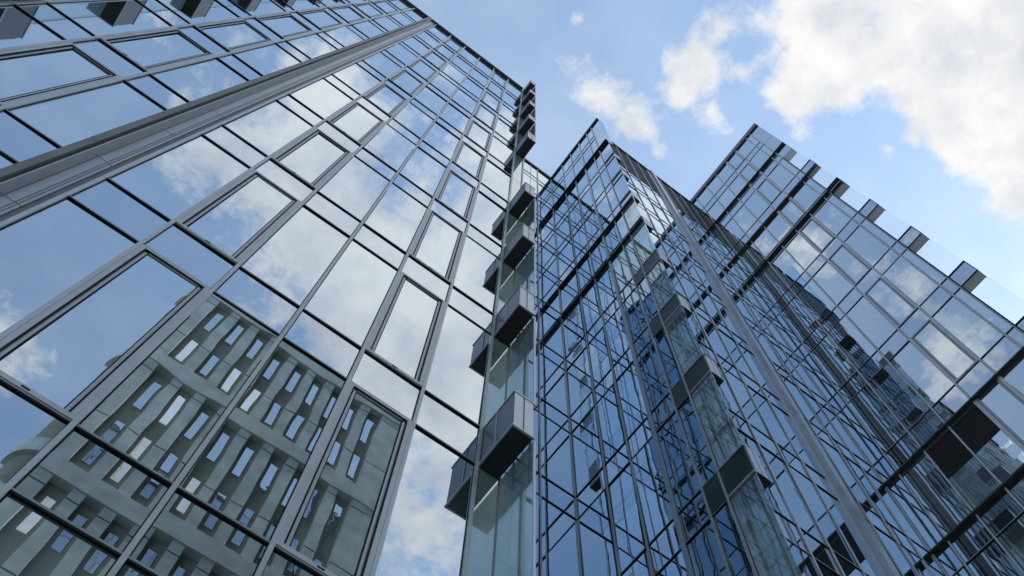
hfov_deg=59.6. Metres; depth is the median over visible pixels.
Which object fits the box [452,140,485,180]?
window
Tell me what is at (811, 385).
window
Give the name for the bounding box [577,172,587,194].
window
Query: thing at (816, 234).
window
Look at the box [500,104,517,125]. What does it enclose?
window
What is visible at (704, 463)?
window
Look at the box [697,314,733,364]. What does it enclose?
window
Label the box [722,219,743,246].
window
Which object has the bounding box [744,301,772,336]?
window
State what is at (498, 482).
window
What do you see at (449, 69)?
window
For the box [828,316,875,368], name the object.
window
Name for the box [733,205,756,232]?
window
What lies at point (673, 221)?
window
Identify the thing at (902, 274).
window
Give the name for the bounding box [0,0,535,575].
office wing
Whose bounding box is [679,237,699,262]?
window
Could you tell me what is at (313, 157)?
window
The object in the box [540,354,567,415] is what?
window
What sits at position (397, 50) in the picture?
window
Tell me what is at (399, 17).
window
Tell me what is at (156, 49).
window
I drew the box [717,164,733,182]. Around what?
window
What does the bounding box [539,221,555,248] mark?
window
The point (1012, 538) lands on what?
window
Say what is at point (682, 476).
window
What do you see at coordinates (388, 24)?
window
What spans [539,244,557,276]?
window
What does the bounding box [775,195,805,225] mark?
window
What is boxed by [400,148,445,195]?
window
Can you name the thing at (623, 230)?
window
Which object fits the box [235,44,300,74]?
window
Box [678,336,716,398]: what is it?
window
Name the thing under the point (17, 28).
window
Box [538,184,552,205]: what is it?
window
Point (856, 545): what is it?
window
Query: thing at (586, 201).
window
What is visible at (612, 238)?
window
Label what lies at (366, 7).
window
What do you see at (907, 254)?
window
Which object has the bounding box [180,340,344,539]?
window
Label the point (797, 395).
window
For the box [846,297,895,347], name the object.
window
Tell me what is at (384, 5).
window
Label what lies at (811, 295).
window
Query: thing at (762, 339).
window
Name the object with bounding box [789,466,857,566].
window
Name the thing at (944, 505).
window
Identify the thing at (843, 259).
window
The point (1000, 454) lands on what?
window
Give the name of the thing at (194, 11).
window
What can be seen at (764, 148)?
window
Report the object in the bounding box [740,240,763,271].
window
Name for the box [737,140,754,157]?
window
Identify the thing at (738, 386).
window
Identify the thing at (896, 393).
window
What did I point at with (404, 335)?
window
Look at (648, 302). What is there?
window
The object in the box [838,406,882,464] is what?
window
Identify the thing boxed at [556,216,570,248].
window
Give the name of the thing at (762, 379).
window
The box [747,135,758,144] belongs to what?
window
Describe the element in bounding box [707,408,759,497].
window
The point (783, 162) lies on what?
window
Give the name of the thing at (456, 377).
window
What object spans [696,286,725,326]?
window
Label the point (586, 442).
window
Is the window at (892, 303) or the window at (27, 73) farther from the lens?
the window at (892, 303)
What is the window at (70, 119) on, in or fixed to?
in the office wing
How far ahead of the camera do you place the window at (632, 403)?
21.69 m
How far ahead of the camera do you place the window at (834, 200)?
36.56 m
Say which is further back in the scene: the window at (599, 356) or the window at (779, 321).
the window at (779, 321)
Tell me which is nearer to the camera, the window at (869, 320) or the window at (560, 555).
the window at (560, 555)
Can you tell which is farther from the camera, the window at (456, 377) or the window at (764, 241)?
the window at (764, 241)
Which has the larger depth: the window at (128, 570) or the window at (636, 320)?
the window at (636, 320)
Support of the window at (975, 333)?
in the stepped block at (911, 360)
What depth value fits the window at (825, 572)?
15.44 m
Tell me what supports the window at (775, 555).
in the corner block at (710, 435)
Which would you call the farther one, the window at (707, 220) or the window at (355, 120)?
the window at (707, 220)
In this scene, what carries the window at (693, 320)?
in the corner block at (710, 435)
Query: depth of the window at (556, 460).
22.25 m
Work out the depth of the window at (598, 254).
33.11 m
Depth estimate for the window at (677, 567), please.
15.39 m
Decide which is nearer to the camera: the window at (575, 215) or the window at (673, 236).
the window at (673, 236)
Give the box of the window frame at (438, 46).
[389,0,506,98]
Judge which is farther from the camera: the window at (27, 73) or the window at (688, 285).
the window at (688, 285)
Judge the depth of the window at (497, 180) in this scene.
24.16 m
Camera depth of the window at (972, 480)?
21.55 m
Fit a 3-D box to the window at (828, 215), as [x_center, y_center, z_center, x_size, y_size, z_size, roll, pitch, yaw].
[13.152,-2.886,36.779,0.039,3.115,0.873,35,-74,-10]
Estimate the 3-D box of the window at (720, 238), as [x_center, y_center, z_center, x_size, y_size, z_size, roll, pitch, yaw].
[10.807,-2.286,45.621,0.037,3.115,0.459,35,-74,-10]
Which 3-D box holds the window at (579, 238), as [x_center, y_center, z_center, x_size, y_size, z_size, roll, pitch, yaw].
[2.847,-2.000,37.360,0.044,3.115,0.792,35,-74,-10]
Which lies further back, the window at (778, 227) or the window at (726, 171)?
the window at (726, 171)
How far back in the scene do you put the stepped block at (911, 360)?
27.31 m
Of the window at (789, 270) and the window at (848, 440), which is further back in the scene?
the window at (789, 270)
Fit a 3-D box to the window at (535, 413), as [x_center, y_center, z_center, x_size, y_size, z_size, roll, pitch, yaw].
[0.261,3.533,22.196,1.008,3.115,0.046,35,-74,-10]
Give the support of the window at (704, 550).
in the corner block at (710, 435)
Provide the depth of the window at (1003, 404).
22.10 m
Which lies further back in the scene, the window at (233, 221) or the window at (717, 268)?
the window at (717, 268)
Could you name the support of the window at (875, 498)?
in the corner block at (710, 435)
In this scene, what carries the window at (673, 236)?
in the corner block at (710, 435)
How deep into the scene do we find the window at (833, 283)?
33.35 m
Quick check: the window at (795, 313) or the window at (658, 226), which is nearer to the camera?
the window at (795, 313)
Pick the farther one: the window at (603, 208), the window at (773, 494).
the window at (603, 208)
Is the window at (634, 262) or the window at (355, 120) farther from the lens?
the window at (634, 262)
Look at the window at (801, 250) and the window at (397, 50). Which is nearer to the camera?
the window at (397, 50)
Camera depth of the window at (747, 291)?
38.00 m
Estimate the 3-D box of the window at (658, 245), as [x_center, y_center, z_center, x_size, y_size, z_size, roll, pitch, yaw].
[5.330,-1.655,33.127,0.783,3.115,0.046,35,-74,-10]
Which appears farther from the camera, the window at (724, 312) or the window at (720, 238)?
the window at (720, 238)
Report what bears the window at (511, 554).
in the link block at (557, 553)
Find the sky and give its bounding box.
[408,0,1023,323]
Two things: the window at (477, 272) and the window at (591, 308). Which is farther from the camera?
the window at (591, 308)
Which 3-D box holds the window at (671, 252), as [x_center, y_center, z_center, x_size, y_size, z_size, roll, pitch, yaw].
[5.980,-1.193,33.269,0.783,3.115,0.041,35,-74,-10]
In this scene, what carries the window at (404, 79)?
in the office wing
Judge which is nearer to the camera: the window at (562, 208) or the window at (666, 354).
the window at (666, 354)
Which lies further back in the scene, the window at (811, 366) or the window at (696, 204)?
the window at (696, 204)
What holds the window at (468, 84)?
in the office wing
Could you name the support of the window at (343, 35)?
in the office wing
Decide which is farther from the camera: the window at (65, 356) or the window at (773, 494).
the window at (773, 494)
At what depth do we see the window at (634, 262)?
29.04 m
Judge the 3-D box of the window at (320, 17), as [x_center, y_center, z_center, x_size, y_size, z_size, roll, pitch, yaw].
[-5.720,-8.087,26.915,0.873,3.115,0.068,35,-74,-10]
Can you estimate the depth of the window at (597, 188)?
40.70 m
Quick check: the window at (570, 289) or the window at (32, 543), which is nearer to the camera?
the window at (32, 543)
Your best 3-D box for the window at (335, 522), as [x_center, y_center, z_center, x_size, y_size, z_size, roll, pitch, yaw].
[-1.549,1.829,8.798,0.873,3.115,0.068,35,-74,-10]
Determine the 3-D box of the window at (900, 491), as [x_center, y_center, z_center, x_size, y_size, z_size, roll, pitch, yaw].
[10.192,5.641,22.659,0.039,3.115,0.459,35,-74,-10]
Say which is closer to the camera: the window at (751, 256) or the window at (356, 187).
the window at (356, 187)
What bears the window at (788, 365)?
in the corner block at (710, 435)
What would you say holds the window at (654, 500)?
in the corner block at (710, 435)
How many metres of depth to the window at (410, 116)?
23.72 m
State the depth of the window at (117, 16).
15.10 m
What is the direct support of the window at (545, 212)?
in the link block at (557, 553)
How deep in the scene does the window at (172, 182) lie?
11.76 m
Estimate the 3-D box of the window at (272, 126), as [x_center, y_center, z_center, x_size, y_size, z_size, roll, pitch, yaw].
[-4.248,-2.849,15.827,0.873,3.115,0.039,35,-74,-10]
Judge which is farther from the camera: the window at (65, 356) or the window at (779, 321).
the window at (779, 321)
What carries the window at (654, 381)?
in the corner block at (710, 435)
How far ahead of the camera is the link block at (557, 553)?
22.94 m
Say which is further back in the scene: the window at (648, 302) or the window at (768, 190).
the window at (768, 190)
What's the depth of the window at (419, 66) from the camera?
31.31 m
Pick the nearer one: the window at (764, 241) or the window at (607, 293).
the window at (607, 293)
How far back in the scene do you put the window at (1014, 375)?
22.50 m
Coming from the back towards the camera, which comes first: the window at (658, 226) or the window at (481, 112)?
the window at (658, 226)
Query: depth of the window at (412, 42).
34.92 m
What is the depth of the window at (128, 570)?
6.16 m
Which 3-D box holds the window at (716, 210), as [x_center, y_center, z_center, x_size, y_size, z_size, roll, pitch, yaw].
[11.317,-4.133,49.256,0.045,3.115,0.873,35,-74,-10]
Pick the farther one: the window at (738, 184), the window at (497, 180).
the window at (738, 184)
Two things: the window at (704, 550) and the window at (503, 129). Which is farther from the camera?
the window at (503, 129)
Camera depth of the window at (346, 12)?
30.75 m
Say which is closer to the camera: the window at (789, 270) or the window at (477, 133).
the window at (477, 133)
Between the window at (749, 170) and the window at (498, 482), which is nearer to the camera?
the window at (498, 482)
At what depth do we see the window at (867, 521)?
19.16 m
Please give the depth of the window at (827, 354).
30.03 m
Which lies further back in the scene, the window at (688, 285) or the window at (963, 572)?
the window at (688, 285)
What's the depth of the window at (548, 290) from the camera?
33.79 m
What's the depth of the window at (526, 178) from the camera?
49.38 m
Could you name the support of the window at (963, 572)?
in the stepped block at (911, 360)
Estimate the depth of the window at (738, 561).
14.32 m
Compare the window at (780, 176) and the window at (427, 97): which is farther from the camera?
the window at (780, 176)
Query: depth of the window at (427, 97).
27.53 m
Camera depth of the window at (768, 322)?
34.09 m
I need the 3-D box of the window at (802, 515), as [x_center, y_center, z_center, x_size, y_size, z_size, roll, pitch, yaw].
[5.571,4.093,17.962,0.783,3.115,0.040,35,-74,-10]
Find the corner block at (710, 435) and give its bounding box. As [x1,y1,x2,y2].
[550,117,947,575]
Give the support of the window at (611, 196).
in the corner block at (710, 435)
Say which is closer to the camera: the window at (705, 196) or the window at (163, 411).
the window at (163, 411)
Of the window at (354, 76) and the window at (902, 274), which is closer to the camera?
the window at (354, 76)
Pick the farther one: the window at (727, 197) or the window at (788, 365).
the window at (727, 197)
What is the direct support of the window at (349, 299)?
in the office wing
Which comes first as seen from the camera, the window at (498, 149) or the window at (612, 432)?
the window at (612, 432)
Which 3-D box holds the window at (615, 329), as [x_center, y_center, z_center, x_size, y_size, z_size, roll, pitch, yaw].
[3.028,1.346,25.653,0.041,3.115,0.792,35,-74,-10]
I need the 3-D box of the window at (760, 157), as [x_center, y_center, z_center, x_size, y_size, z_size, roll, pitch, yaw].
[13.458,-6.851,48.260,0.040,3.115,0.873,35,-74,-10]
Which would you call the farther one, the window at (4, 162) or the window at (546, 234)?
the window at (546, 234)
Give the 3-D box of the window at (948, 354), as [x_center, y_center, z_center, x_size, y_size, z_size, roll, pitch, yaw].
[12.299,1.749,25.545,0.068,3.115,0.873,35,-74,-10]
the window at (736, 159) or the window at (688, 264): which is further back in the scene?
the window at (736, 159)
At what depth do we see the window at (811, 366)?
30.23 m
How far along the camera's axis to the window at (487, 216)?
20.30 m
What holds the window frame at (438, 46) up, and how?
in the office wing
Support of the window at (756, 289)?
in the stepped block at (911, 360)
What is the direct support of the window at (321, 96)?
in the office wing
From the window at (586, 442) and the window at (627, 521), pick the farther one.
the window at (586, 442)
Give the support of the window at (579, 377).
in the corner block at (710, 435)
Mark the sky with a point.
(917, 106)
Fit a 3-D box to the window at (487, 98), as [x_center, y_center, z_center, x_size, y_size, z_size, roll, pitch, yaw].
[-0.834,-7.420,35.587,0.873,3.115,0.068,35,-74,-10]
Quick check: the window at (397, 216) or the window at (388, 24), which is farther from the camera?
the window at (388, 24)
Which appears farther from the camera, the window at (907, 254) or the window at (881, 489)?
the window at (907, 254)
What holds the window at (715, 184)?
in the stepped block at (911, 360)
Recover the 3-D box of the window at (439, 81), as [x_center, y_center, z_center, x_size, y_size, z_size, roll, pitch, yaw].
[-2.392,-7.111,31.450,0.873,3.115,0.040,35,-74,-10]
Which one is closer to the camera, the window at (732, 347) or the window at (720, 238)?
the window at (732, 347)
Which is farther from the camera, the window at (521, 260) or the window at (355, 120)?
the window at (521, 260)
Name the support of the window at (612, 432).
in the corner block at (710, 435)
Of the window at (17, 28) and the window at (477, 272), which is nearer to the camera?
the window at (17, 28)
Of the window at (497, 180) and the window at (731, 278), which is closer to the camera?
the window at (497, 180)
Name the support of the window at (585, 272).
in the corner block at (710, 435)
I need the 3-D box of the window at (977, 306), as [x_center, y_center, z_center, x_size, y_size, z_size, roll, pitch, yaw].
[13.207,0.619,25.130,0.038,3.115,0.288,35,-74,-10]
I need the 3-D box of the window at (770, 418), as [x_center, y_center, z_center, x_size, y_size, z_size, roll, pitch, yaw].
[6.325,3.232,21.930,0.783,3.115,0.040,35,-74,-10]
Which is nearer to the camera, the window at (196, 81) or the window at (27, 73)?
the window at (27, 73)
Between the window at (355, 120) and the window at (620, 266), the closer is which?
the window at (355, 120)
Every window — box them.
[0,6,62,47]
[0,42,121,105]
[0,154,14,168]
[0,199,135,332]
[0,244,210,419]
[0,495,116,575]
[9,82,164,145]
[52,0,169,35]
[80,293,278,480]
[100,28,213,70]
[111,136,248,218]
[117,563,147,575]
[153,59,247,100]
[159,0,237,23]
[176,169,300,262]
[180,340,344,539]
[194,19,272,50]
[225,101,312,155]
[232,0,284,15]
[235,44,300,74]
[242,206,348,304]
[255,12,314,38]
[271,127,352,188]
[276,381,412,575]
[282,0,317,9]
[288,34,336,57]
[291,79,351,118]
[297,8,344,29]
[305,240,396,345]
[319,0,521,111]
[320,156,389,219]
[326,26,363,46]
[327,101,384,144]
[329,4,365,22]
[334,64,380,93]
[353,2,384,17]
[353,21,383,37]
[363,82,407,116]
[364,52,400,76]
[365,124,415,169]
[365,183,426,250]
[366,271,445,385]
[372,0,399,13]
[374,16,399,30]
[375,427,472,575]
[386,43,416,64]
[389,68,424,95]
[394,102,433,137]
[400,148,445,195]
[403,37,428,54]
[408,58,437,80]
[410,209,464,282]
[414,87,446,114]
[423,50,447,69]
[423,122,459,158]
[426,306,490,423]
[430,74,457,96]
[435,168,476,220]
[440,104,468,132]
[442,64,465,83]
[452,89,476,112]
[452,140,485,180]
[454,236,499,311]
[462,78,482,97]
[464,119,492,150]
[470,192,505,244]
[474,103,497,129]
[480,90,501,112]
[481,160,509,200]
[489,136,513,168]
[491,482,498,575]
[495,118,515,144]
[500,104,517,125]
[501,473,538,575]
[513,337,537,394]
[517,409,538,470]
[518,260,537,296]
[523,173,536,193]
[523,304,537,338]
[524,160,536,177]
[526,240,536,261]
[538,171,550,188]
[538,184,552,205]
[538,200,553,224]
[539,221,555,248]
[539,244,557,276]
[539,272,560,312]
[540,309,563,356]
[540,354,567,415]
[541,414,573,494]
[542,498,579,575]
[552,129,931,575]
[553,179,564,203]
[554,196,567,224]
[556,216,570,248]
[558,239,573,276]
[561,270,578,311]
[563,303,584,355]
[567,184,577,206]
[567,347,591,414]
[570,203,581,229]
[572,407,602,493]
[573,225,586,255]
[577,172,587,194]
[577,254,592,288]
[578,489,617,575]
[580,189,592,215]
[582,284,600,330]
[585,210,598,240]
[587,160,597,180]
[589,328,610,386]
[590,238,606,271]
[591,176,603,200]
[597,196,610,223]
[597,268,616,312]
[597,384,624,461]
[604,223,619,254]
[605,307,628,364]
[607,188,617,210]
[609,464,645,571]
[611,145,707,229]
[612,250,631,291]
[616,213,627,238]
[617,362,646,436]
[623,289,646,341]
[625,240,640,274]
[632,437,672,542]
[637,205,654,229]
[637,278,657,322]
[637,340,668,410]
[649,214,669,240]
[650,232,668,259]
[654,327,680,387]
[657,412,699,511]
[657,550,687,575]
[662,241,686,272]
[663,224,685,252]
[666,213,683,235]
[666,267,687,298]
[677,251,702,284]
[677,272,706,312]
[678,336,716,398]
[678,398,715,485]
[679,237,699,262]
[686,308,710,348]
[687,521,727,575]
[692,199,702,213]
[694,264,718,296]
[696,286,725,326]
[697,187,712,206]
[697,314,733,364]
[699,351,743,417]
[702,213,716,232]
[707,176,722,194]
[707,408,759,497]
[708,201,727,225]
[709,259,733,288]
[713,299,744,340]
[714,502,753,575]
[716,232,731,253]
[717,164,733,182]
[718,188,738,211]
[718,330,757,382]
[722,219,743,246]
[723,368,770,437]
[724,270,747,298]
[726,151,744,169]
[728,290,756,324]
[729,176,749,198]
[732,426,794,522]
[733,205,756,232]
[733,254,750,279]
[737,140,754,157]
[737,280,763,310]
[738,344,776,396]
[739,162,761,185]
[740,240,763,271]
[744,192,768,217]
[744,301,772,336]
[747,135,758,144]
[748,387,797,456]
[749,514,793,575]
[750,150,772,171]
[750,281,773,311]
[751,327,785,370]
[753,228,777,256]
[755,177,781,203]
[758,266,787,302]
[759,313,790,349]
[761,145,776,158]
[761,446,825,543]
[765,213,791,240]
[768,164,793,189]
[769,341,804,384]
[771,403,821,473]
[772,250,803,286]
[773,314,800,350]
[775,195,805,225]
[779,159,798,174]
[780,535,818,575]
[781,376,824,431]
[782,296,818,340]
[785,234,818,268]
[786,353,823,398]
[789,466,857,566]
[791,183,819,209]
[797,279,834,322]
[799,217,834,252]
[801,354,836,399]
[801,390,846,447]
[804,177,824,193]
[811,335,855,389]
[813,262,852,303]
[814,201,849,234]
[814,434,850,493]
[816,561,836,575]
[817,486,880,575]
[820,404,868,463]
[820,439,876,513]
[828,195,855,216]
[828,243,870,285]
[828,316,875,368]
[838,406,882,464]
[843,456,902,531]
[845,226,888,265]
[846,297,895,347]
[848,384,905,451]
[861,219,894,246]
[863,276,916,326]
[866,472,928,550]
[867,521,900,575]
[869,363,928,428]
[875,527,916,575]
[883,256,937,304]
[888,476,942,548]
[890,341,953,405]
[901,452,970,534]
[902,250,944,283]
[910,318,977,382]
[924,428,999,508]
[927,564,943,575]
[933,297,1002,357]
[950,403,1023,482]
[955,289,1011,332]
[955,567,971,575]
[967,540,1023,575]
[974,377,1023,448]
[997,513,1023,569]
[1001,353,1023,394]
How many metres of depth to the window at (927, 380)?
25.66 m
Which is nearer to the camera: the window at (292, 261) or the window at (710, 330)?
the window at (292, 261)
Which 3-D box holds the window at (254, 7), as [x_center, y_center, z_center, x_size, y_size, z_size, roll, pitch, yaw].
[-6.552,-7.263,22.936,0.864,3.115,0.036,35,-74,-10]
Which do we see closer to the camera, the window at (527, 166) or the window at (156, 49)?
the window at (156, 49)
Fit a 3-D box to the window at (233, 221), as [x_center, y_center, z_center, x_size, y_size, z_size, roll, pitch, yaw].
[-3.618,-1.027,12.153,0.873,3.115,0.068,35,-74,-10]
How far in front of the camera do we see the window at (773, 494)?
17.24 m
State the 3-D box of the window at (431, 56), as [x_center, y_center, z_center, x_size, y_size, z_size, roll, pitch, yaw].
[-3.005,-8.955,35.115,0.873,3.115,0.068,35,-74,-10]
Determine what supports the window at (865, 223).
in the stepped block at (911, 360)
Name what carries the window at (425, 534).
in the office wing
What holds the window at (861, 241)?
in the stepped block at (911, 360)
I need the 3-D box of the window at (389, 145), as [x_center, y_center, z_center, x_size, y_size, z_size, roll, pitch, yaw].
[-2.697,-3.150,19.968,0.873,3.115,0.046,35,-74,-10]
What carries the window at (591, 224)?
in the corner block at (710, 435)
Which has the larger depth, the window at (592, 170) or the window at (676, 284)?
the window at (592, 170)
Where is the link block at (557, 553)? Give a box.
[498,158,579,575]
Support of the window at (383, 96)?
in the office wing
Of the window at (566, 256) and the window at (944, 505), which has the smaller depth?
the window at (944, 505)
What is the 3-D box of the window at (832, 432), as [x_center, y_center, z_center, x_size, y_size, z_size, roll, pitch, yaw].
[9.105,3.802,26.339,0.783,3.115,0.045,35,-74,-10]
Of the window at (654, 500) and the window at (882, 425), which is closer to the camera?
the window at (654, 500)
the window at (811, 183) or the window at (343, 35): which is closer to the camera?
the window at (343, 35)
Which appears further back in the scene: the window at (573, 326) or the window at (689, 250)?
the window at (689, 250)
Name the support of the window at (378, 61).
in the office wing
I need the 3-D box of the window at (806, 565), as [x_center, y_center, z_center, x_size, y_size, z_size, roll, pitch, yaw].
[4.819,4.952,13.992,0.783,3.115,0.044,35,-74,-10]
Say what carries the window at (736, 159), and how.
in the stepped block at (911, 360)
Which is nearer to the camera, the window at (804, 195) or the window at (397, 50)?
the window at (397, 50)
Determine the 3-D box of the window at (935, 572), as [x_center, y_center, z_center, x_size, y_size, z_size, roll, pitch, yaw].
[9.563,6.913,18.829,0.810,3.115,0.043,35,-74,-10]
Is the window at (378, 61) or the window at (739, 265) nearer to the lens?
the window at (378, 61)
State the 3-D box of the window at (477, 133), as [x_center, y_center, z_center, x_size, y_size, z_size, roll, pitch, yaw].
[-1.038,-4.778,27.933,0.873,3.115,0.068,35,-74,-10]
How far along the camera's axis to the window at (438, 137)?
23.84 m
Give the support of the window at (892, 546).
in the corner block at (710, 435)
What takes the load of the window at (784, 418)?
in the corner block at (710, 435)
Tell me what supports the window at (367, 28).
in the office wing
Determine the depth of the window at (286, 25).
23.03 m
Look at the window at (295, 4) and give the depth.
26.63 m
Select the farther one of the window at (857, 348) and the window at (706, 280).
the window at (706, 280)
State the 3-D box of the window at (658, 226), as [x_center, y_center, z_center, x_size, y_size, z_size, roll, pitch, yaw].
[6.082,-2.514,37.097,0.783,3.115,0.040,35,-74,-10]
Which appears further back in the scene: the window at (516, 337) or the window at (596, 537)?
the window at (516, 337)
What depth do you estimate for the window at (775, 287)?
37.71 m
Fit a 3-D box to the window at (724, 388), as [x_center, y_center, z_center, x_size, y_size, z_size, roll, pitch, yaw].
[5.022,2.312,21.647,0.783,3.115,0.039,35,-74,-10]
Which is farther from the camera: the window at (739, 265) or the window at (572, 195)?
the window at (572, 195)
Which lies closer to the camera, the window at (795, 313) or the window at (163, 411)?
the window at (163, 411)
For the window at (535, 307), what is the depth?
30.09 m
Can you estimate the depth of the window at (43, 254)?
8.54 m
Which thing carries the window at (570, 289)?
in the corner block at (710, 435)
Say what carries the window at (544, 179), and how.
in the link block at (557, 553)
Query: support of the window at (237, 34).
in the office wing
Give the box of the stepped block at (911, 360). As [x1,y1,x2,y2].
[690,123,1023,575]
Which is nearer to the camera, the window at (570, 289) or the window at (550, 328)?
the window at (550, 328)
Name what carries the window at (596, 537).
in the corner block at (710, 435)
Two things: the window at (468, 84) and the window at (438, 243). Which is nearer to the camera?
the window at (438, 243)
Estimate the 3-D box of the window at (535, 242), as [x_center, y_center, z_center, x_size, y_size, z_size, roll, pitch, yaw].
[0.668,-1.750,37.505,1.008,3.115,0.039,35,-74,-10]
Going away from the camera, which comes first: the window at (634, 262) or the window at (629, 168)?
the window at (634, 262)
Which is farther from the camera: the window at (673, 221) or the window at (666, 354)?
the window at (673, 221)
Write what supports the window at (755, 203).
in the stepped block at (911, 360)
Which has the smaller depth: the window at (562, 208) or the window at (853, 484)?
the window at (853, 484)
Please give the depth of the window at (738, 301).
33.82 m
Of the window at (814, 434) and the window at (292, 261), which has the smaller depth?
the window at (292, 261)
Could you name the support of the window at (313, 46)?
in the office wing
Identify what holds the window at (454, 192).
in the office wing
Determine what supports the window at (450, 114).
in the office wing
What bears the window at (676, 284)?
in the corner block at (710, 435)
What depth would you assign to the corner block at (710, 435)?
21.71 m
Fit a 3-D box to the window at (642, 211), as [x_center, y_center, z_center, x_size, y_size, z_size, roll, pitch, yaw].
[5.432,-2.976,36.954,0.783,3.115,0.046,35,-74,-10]
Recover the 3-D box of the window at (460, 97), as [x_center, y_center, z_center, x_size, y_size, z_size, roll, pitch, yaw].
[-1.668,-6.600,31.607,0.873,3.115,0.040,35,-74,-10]
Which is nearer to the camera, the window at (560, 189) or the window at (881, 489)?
the window at (881, 489)

